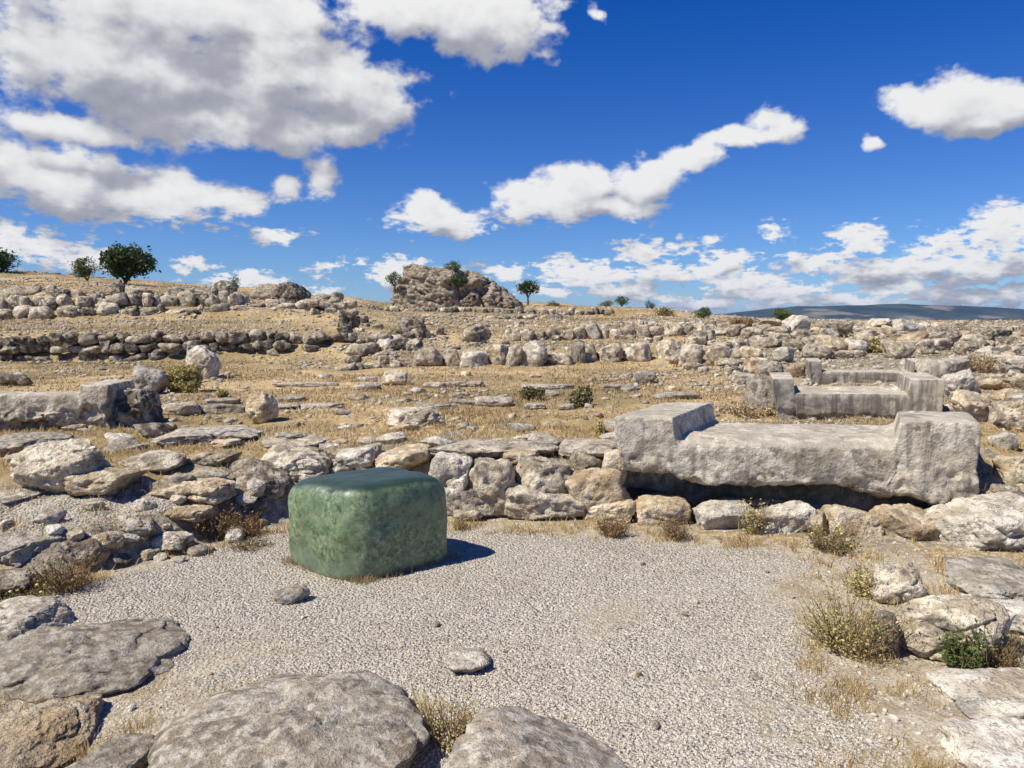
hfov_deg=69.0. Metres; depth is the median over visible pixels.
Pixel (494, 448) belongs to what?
boulder
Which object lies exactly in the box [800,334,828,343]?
boulder
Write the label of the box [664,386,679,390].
stone
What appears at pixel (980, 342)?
stone
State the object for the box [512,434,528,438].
stone
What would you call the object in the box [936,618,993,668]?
wild plant
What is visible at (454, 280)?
shrub
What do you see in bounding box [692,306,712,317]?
shrub
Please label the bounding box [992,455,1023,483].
boulder
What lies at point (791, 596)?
stone
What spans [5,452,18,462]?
boulder
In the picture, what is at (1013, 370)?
stone
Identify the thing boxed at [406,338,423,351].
boulder
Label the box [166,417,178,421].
stone
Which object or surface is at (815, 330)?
boulder
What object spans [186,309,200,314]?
boulder
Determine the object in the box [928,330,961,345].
boulder
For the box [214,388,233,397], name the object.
shrub
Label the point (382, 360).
boulder
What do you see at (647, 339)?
stone
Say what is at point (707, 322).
boulder
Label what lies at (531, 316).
ruined wall
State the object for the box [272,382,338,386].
flat stone
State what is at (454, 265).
tree
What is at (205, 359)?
boulder
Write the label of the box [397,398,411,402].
stone
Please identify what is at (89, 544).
boulder
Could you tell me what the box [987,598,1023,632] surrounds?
boulder
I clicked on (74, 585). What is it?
wild plant
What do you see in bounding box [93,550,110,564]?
stone
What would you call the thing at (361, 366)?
ruined wall
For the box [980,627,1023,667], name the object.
wild plant
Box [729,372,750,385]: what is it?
boulder
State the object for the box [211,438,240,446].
stone
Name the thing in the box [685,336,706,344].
boulder
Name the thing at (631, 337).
stone
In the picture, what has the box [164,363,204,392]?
shrub
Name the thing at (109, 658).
boulder
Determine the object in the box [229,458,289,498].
boulder
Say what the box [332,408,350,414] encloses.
stone
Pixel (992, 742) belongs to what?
boulder
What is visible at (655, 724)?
stone
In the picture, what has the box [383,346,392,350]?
boulder
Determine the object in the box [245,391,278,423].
boulder
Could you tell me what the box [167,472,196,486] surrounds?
stone
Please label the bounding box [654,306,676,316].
shrub
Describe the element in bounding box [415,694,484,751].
wild plant
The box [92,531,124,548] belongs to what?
stone
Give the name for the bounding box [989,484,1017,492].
boulder
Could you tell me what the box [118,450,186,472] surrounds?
boulder
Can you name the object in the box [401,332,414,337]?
boulder
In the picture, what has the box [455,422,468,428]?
stone
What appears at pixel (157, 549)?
stone
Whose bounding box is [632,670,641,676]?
stone
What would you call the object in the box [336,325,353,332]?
boulder
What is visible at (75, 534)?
stone
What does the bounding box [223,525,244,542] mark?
stone
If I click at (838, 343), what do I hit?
boulder
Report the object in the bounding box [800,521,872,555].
wild plant
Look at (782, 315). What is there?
shrub
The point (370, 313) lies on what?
dry grass
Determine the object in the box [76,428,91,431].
stone
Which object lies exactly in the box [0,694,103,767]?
boulder
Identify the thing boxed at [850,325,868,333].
boulder
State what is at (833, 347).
boulder
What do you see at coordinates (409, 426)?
stone
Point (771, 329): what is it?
boulder
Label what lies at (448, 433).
stone
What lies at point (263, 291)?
boulder
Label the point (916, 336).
boulder
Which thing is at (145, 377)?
boulder
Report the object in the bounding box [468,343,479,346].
stone
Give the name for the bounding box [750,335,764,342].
stone
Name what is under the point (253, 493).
stone
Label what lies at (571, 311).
ruined wall
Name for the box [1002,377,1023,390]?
boulder
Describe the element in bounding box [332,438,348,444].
stone
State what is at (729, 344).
boulder
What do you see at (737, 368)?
boulder
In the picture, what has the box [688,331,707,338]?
boulder
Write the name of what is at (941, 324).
stone
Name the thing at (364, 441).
stone
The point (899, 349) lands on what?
boulder
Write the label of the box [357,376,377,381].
stone
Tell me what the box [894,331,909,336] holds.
boulder
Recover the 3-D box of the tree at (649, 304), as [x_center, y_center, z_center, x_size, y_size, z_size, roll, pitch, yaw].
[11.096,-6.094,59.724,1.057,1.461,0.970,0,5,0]
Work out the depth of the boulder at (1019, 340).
18.69 m
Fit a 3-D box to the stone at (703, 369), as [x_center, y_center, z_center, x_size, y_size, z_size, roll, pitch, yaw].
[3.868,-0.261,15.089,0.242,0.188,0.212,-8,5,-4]
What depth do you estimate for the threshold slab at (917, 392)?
8.53 m
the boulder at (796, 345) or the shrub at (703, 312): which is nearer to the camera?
the boulder at (796, 345)
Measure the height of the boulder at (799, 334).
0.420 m
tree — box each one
[0,247,22,271]
[67,256,100,280]
[98,241,160,283]
[229,275,240,288]
[385,271,402,293]
[443,260,460,271]
[516,278,541,304]
[614,295,630,306]
[644,300,656,308]
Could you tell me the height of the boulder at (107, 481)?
0.198 m
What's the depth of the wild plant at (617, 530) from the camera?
5.45 m
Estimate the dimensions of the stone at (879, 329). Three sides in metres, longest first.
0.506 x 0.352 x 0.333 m
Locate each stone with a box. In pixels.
[0,519,13,527]
[1,522,14,531]
[32,508,66,523]
[45,524,64,534]
[61,424,86,430]
[65,529,84,540]
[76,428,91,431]
[82,499,105,510]
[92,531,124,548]
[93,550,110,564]
[100,437,140,453]
[104,432,136,441]
[111,539,123,548]
[121,523,144,534]
[123,533,140,541]
[124,443,149,450]
[125,704,135,711]
[126,518,145,526]
[132,498,156,511]
[140,548,157,560]
[149,545,162,555]
[153,552,167,560]
[162,402,201,415]
[162,523,170,528]
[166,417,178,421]
[167,423,177,427]
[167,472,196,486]
[169,526,179,531]
[170,495,187,504]
[173,555,184,563]
[186,544,207,556]
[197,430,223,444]
[200,403,244,413]
[204,397,240,403]
[207,546,214,553]
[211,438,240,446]
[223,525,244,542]
[234,492,257,505]
[246,478,266,496]
[247,490,256,496]
[252,518,268,525]
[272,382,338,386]
[274,585,309,604]
[275,396,305,401]
[275,432,307,437]
[278,404,299,408]
[286,422,300,426]
[297,438,332,446]
[300,403,344,407]
[317,373,329,377]
[318,443,339,449]
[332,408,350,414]
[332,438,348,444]
[337,425,351,429]
[347,392,365,399]
[353,384,380,389]
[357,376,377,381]
[357,435,378,442]
[359,439,376,444]
[372,324,383,328]
[376,432,405,443]
[389,424,418,431]
[391,329,399,333]
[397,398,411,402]
[410,387,425,393]
[412,403,451,408]
[418,436,455,446]
[423,382,444,387]
[433,621,439,627]
[437,431,461,437]
[445,381,466,386]
[446,648,491,673]
[450,399,474,404]
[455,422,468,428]
[461,370,470,375]
[466,381,483,386]
[467,425,479,430]
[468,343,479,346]
[474,396,513,405]
[499,340,509,344]
[505,424,523,432]
[509,423,535,429]
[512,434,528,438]
[520,384,573,389]
[524,403,544,408]
[526,374,541,377]
[527,433,561,445]
[544,390,558,396]
[545,420,561,426]
[551,335,560,340]
[556,404,574,409]
[585,403,593,407]
[599,431,615,440]
[600,384,640,389]
[603,420,613,428]
[614,334,626,339]
[620,386,636,390]
[627,334,635,339]
[627,393,640,397]
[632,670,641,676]
[635,560,644,565]
[643,337,652,342]
[652,720,659,729]
[654,336,662,340]
[655,392,699,399]
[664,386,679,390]
[691,598,698,603]
[697,366,708,372]
[749,672,762,681]
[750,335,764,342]
[752,322,761,326]
[786,594,794,598]
[869,327,885,334]
[881,325,892,331]
[917,325,925,331]
[931,322,948,328]
[954,320,966,325]
[960,330,972,334]
[972,338,989,346]
[982,373,994,377]
[985,340,994,346]
[1007,369,1021,373]
[1008,372,1023,377]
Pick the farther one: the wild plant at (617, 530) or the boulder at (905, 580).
the wild plant at (617, 530)
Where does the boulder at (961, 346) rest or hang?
on the ground at (688, 491)
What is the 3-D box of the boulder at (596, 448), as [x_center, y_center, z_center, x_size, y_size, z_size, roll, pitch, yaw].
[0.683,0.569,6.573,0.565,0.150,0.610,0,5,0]
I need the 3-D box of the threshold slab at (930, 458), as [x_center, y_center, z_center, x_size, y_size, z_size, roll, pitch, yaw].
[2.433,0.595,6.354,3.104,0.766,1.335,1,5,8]
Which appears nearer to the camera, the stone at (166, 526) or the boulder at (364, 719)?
the boulder at (364, 719)
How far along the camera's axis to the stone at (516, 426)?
7.90 m
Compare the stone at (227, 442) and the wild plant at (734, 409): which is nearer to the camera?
the stone at (227, 442)
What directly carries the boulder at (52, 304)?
on the ground at (688, 491)
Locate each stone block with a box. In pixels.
[288,467,447,580]
[741,373,774,415]
[899,357,951,377]
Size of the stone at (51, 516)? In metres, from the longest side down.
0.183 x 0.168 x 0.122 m
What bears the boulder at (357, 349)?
on the ground at (688, 491)
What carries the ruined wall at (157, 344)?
on the ground at (688, 491)
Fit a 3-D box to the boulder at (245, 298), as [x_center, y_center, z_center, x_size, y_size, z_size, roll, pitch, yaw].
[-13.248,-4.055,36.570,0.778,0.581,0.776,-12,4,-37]
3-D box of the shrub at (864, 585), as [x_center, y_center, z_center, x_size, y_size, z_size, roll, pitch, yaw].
[2.064,1.149,4.338,0.304,0.252,0.312,0,5,0]
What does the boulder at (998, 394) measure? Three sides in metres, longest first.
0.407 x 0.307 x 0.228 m
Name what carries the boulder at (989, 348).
on the ground at (688, 491)
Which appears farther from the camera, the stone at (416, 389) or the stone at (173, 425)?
the stone at (416, 389)
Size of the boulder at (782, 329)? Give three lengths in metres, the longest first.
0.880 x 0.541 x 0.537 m
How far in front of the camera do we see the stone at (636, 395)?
11.07 m
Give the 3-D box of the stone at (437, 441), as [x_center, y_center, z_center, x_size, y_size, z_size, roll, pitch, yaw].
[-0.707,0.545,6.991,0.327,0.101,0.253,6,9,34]
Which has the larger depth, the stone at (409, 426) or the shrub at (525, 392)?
the shrub at (525, 392)
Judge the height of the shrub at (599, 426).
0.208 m
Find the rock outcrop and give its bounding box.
[389,263,524,308]
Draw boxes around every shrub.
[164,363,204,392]
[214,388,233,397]
[449,272,467,287]
[519,386,545,400]
[544,301,565,306]
[567,385,593,406]
[594,421,605,434]
[597,300,613,306]
[603,308,614,315]
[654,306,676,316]
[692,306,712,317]
[772,307,793,323]
[793,577,915,661]
[839,558,895,600]
[866,336,883,352]
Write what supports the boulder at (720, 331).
on the ground at (688, 491)
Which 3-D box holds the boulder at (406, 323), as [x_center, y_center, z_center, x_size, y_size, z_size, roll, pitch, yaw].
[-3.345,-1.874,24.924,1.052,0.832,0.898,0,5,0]
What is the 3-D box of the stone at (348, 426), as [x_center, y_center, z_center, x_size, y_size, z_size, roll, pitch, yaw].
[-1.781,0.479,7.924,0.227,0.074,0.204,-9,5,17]
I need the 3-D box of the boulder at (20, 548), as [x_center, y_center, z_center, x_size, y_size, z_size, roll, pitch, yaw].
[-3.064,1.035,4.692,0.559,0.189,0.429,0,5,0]
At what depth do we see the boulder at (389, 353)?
18.40 m
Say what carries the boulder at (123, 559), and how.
on the ground at (688, 491)
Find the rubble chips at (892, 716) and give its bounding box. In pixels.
[0,430,1023,767]
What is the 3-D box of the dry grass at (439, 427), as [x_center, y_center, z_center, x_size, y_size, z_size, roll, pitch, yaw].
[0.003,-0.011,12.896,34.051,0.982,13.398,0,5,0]
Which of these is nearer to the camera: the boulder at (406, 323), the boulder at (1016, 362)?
the boulder at (1016, 362)
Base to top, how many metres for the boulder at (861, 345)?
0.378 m
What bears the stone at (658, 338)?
on the ground at (688, 491)
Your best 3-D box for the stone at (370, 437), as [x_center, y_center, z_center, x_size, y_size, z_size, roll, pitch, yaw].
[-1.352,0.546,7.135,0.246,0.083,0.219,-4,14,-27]
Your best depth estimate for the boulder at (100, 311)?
30.51 m
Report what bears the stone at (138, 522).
on the ground at (688, 491)
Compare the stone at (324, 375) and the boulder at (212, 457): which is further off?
the stone at (324, 375)
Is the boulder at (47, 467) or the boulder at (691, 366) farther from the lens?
the boulder at (691, 366)
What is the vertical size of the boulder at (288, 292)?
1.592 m
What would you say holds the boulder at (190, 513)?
on the ground at (688, 491)
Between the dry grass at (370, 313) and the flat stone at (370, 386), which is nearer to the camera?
the flat stone at (370, 386)
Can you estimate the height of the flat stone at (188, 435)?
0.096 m
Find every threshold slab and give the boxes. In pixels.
[0,379,133,431]
[614,402,980,505]
[769,372,944,419]
[805,358,914,384]
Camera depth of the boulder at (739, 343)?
18.65 m
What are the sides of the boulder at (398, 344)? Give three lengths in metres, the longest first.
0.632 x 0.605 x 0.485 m
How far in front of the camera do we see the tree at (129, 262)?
58.52 m
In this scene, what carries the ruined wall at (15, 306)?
on the ground at (688, 491)
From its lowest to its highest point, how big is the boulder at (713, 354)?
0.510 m
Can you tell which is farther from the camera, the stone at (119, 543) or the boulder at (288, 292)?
the boulder at (288, 292)
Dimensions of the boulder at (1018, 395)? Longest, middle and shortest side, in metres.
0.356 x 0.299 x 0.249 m
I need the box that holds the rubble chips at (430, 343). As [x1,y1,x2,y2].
[0,277,1023,428]
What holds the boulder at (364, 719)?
on the ground at (688, 491)
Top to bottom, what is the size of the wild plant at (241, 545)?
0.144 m
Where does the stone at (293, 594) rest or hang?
on the ground at (688, 491)
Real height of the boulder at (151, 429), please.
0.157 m
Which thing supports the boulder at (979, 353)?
on the ground at (688, 491)
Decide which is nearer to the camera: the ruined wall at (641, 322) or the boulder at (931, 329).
the boulder at (931, 329)
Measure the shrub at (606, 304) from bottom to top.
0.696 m
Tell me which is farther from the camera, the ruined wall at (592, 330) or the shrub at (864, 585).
the ruined wall at (592, 330)
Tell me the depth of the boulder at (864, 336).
20.19 m
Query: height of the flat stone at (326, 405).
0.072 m
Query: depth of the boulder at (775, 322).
28.41 m
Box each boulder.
[0,371,32,385]
[0,432,73,457]
[0,487,45,503]
[0,531,65,567]
[0,569,43,592]
[0,595,73,640]
[0,618,189,703]
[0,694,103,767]
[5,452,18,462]
[8,437,110,492]
[38,298,57,309]
[59,533,108,568]
[61,466,147,495]
[63,310,73,316]
[72,733,154,767]
[97,308,108,315]
[105,553,133,565]
[108,512,156,542]
[113,388,163,426]
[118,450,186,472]
[124,308,140,312]
[130,365,168,393]
[133,423,174,437]
[147,670,429,767]
[149,477,236,504]
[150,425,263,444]
[150,531,193,549]
[163,503,218,522]
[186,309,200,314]
[186,345,221,379]
[186,449,241,465]
[192,470,230,478]
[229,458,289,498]
[240,497,267,516]
[241,295,249,302]
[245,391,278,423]
[249,283,277,299]
[260,443,335,480]
[261,434,328,447]
[270,282,311,302]
[309,308,320,314]
[313,294,330,299]
[328,297,340,302]
[331,292,343,299]
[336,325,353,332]
[337,310,360,328]
[344,343,372,356]
[344,355,361,363]
[358,315,368,322]
[360,318,367,322]
[361,342,379,352]
[366,331,393,342]
[372,349,397,359]
[376,356,389,365]
[377,338,390,349]
[381,369,407,384]
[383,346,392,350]
[385,406,440,426]
[388,336,408,350]
[396,315,425,337]
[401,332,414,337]
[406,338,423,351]
[411,328,431,338]
[429,438,558,458]
[435,327,444,334]
[441,706,626,767]
[461,325,491,342]
[557,438,617,458]
[634,370,656,382]
[668,354,679,363]
[678,344,704,366]
[682,363,703,370]
[683,323,693,331]
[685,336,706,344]
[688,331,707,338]
[692,321,716,326]
[693,323,716,330]
[698,330,715,339]
[705,345,731,365]
[713,327,727,335]
[713,342,734,348]
[717,358,743,365]
[726,324,746,336]
[727,366,746,371]
[728,339,749,347]
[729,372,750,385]
[730,347,741,358]
[739,346,763,359]
[740,327,762,337]
[747,357,768,373]
[754,361,783,375]
[756,326,769,336]
[756,337,781,347]
[760,319,781,326]
[766,326,790,331]
[768,331,788,336]
[772,347,794,361]
[773,333,790,341]
[775,326,790,334]
[782,315,810,329]
[784,340,804,350]
[786,362,805,376]
[790,330,815,339]
[799,343,834,359]
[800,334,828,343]
[809,327,818,334]
[815,335,848,350]
[817,328,839,337]
[818,320,853,336]
[822,344,836,352]
[833,350,866,358]
[844,338,855,342]
[848,340,869,351]
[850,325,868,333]
[852,330,877,336]
[857,332,872,340]
[864,318,892,328]
[867,610,899,658]
[869,561,926,604]
[880,341,916,358]
[892,318,918,333]
[893,593,1015,662]
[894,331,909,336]
[896,331,928,340]
[913,338,934,353]
[918,322,930,326]
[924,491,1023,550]
[925,667,1023,719]
[926,327,947,332]
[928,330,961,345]
[933,338,952,350]
[935,716,1023,767]
[936,356,969,372]
[941,368,981,396]
[945,556,1023,599]
[950,389,996,421]
[953,341,978,354]
[958,334,976,341]
[969,351,1000,363]
[972,334,989,339]
[973,326,1012,340]
[974,346,1000,351]
[979,378,1002,389]
[984,419,1008,430]
[987,354,1023,372]
[987,431,1018,451]
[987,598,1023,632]
[988,398,1023,431]
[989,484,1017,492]
[991,388,1023,399]
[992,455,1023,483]
[994,337,1017,345]
[1001,352,1015,354]
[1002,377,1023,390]
[1004,341,1023,354]
[1005,391,1017,398]
[1009,333,1021,337]
[1009,393,1023,397]
[1011,483,1023,496]
[1013,337,1023,342]
[1017,345,1023,355]
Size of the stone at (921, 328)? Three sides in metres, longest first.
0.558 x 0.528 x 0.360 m
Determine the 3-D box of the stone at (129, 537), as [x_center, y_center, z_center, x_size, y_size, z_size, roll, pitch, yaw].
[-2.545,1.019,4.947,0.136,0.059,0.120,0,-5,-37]
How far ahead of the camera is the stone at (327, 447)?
6.89 m
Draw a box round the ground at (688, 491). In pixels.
[0,271,1023,767]
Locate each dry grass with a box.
[0,270,1023,361]
[0,346,1023,493]
[0,418,1023,767]
[278,549,466,585]
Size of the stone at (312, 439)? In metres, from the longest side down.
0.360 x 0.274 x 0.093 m
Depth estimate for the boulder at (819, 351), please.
16.39 m
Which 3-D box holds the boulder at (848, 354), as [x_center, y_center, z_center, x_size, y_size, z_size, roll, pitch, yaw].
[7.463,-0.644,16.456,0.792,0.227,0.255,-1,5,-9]
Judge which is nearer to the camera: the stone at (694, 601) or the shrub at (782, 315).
the stone at (694, 601)
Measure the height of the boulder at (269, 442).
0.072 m
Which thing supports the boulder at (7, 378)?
on the ground at (688, 491)
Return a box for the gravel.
[0,492,934,767]
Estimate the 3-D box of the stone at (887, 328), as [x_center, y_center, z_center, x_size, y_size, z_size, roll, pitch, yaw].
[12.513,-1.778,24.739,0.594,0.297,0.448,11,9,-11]
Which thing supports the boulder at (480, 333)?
on the ground at (688, 491)
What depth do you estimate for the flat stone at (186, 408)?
9.01 m
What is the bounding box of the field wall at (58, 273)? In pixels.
[12,270,104,277]
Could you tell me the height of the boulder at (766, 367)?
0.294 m
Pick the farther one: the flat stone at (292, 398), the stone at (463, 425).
the flat stone at (292, 398)
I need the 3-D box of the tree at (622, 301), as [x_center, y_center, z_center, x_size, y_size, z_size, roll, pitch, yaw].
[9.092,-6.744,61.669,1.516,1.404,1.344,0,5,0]
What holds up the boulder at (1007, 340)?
on the ground at (688, 491)
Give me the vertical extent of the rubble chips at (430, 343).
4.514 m
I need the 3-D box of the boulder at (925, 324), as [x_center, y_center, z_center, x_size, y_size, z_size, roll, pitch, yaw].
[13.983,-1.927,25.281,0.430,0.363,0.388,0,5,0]
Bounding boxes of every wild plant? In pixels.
[0,573,54,600]
[25,548,99,594]
[185,502,244,539]
[223,508,265,536]
[227,530,275,554]
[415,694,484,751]
[453,518,472,531]
[593,509,636,538]
[657,514,693,542]
[711,398,775,416]
[730,318,760,326]
[735,497,772,534]
[745,405,777,416]
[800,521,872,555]
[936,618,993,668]
[960,348,1005,372]
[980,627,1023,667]
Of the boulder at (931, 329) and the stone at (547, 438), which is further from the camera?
the boulder at (931, 329)
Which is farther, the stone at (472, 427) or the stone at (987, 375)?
the stone at (987, 375)
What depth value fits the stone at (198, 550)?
5.04 m
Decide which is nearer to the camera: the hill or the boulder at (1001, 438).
the boulder at (1001, 438)
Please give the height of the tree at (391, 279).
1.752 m
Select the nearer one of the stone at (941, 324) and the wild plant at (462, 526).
the wild plant at (462, 526)
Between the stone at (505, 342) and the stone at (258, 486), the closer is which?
the stone at (258, 486)
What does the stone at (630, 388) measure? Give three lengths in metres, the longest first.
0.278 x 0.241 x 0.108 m
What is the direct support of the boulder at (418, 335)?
on the ground at (688, 491)
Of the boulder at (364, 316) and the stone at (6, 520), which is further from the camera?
the boulder at (364, 316)
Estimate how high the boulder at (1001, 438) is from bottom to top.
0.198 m
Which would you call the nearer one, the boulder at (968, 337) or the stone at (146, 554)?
the stone at (146, 554)
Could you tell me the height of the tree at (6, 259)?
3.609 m
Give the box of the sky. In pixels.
[0,0,1023,313]
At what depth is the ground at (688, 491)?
4.37 m
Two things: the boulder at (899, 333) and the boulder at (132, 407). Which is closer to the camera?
the boulder at (132, 407)
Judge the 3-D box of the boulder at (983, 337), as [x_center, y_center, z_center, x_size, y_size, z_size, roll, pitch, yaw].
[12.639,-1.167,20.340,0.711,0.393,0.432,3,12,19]
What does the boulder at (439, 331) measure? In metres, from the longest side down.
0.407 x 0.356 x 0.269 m
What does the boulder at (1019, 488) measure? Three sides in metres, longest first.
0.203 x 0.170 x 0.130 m
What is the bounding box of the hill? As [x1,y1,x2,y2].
[712,304,1023,320]
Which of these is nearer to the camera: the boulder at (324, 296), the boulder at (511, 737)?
the boulder at (511, 737)
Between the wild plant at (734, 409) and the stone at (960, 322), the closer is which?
the wild plant at (734, 409)
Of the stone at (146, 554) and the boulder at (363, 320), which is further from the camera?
the boulder at (363, 320)
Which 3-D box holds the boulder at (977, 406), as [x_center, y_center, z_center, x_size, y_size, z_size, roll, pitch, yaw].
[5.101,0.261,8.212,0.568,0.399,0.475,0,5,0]
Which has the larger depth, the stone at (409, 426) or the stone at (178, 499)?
the stone at (409, 426)
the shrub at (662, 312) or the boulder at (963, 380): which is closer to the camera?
the boulder at (963, 380)
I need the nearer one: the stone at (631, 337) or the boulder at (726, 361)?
the boulder at (726, 361)
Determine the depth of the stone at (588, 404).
9.67 m
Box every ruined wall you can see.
[0,280,236,298]
[0,290,358,319]
[0,329,366,361]
[334,359,413,370]
[358,305,604,315]
[413,338,681,366]
[425,314,562,318]
[498,320,696,326]
[504,322,692,340]
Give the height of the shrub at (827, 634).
0.338 m
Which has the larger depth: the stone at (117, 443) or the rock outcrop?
the rock outcrop
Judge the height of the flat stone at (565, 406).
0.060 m
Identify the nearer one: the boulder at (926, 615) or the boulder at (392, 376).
the boulder at (926, 615)
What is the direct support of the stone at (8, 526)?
on the ground at (688, 491)
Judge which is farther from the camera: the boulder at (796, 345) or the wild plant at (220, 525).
the boulder at (796, 345)
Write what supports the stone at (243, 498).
on the ground at (688, 491)
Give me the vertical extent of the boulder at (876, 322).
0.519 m
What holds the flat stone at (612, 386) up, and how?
on the ground at (688, 491)
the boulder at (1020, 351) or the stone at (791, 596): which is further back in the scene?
the boulder at (1020, 351)
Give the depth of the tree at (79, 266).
61.09 m
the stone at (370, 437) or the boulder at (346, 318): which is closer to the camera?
the stone at (370, 437)
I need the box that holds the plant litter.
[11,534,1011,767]
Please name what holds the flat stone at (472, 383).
on the ground at (688, 491)
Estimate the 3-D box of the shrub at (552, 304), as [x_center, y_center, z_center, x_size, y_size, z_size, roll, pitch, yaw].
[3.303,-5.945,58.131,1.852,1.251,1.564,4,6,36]
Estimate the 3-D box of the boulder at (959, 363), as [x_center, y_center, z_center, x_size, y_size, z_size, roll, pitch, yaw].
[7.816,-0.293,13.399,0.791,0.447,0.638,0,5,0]
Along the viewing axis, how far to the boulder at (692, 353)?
16.44 m
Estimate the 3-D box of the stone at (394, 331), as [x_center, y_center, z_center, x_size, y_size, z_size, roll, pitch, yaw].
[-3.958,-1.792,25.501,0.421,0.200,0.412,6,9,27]
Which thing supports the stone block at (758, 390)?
on the ground at (688, 491)
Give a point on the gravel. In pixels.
(590, 668)
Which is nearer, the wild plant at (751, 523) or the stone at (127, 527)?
the stone at (127, 527)
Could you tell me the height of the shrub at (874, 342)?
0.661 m
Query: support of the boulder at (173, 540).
on the ground at (688, 491)
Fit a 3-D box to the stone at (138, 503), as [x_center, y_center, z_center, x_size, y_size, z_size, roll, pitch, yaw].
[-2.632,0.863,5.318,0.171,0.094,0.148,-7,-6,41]
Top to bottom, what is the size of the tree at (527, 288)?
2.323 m
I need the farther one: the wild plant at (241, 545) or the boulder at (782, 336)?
the boulder at (782, 336)
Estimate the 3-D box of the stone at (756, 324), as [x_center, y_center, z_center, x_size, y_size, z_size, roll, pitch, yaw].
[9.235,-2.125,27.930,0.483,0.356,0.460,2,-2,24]
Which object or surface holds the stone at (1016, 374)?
on the ground at (688, 491)
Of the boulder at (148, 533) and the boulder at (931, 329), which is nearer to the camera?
the boulder at (148, 533)
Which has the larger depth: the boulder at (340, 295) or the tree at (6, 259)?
the tree at (6, 259)
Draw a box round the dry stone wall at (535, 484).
[326,443,938,540]
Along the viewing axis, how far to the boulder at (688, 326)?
25.41 m
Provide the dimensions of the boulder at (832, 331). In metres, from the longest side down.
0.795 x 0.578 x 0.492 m
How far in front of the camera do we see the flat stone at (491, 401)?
9.88 m
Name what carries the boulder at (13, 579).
on the ground at (688, 491)
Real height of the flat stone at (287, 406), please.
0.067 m
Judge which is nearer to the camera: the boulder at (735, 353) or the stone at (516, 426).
the stone at (516, 426)
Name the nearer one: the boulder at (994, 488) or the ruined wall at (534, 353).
the boulder at (994, 488)
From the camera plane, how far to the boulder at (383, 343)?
20.28 m
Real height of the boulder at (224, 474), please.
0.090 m
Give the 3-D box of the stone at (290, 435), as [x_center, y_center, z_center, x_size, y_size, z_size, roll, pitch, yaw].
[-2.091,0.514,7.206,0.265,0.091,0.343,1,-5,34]
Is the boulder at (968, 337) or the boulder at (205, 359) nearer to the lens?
the boulder at (205, 359)
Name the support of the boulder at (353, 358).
on the ground at (688, 491)
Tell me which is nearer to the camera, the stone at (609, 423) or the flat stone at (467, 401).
the stone at (609, 423)
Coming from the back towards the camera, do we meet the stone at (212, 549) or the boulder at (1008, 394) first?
the boulder at (1008, 394)
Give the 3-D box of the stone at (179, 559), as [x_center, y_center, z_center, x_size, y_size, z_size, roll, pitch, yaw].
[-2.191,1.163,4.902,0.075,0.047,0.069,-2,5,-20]
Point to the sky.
(723, 156)
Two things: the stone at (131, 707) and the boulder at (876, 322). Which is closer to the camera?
the stone at (131, 707)
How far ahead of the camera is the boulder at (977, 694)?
3.11 m
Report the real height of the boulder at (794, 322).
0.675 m
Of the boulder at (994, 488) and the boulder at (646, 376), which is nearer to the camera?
the boulder at (994, 488)
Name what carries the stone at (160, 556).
on the ground at (688, 491)
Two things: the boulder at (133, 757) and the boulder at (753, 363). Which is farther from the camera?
the boulder at (753, 363)
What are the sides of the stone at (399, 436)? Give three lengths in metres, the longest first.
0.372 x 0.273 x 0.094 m
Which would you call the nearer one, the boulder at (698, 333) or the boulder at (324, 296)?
the boulder at (698, 333)
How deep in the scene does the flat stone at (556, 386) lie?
12.19 m
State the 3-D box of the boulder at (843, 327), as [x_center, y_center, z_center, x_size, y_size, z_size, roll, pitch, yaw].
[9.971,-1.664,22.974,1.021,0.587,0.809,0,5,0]
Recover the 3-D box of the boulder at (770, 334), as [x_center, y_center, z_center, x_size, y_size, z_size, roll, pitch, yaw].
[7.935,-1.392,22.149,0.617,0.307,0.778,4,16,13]
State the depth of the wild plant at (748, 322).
28.70 m
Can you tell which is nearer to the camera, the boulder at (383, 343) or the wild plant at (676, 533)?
the wild plant at (676, 533)
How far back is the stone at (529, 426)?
7.96 m
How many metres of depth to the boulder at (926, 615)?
3.50 m
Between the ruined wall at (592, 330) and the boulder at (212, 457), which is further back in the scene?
the ruined wall at (592, 330)
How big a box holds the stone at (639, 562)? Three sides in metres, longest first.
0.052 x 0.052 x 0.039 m
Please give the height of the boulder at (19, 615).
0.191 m
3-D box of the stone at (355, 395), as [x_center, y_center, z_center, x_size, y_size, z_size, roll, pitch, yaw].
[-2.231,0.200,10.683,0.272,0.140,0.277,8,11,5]
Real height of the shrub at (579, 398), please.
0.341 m
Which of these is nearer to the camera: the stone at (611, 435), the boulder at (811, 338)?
the stone at (611, 435)
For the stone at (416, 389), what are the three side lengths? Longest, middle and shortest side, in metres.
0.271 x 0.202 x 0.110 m
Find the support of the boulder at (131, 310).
on the ground at (688, 491)
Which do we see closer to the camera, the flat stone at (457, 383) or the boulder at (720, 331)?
the flat stone at (457, 383)
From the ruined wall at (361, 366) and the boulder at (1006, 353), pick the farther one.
the ruined wall at (361, 366)
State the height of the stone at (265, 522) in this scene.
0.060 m
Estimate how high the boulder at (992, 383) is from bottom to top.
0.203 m
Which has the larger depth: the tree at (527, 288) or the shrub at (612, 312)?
the tree at (527, 288)
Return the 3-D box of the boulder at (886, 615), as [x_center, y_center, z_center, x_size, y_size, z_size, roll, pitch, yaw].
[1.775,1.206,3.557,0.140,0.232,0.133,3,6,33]

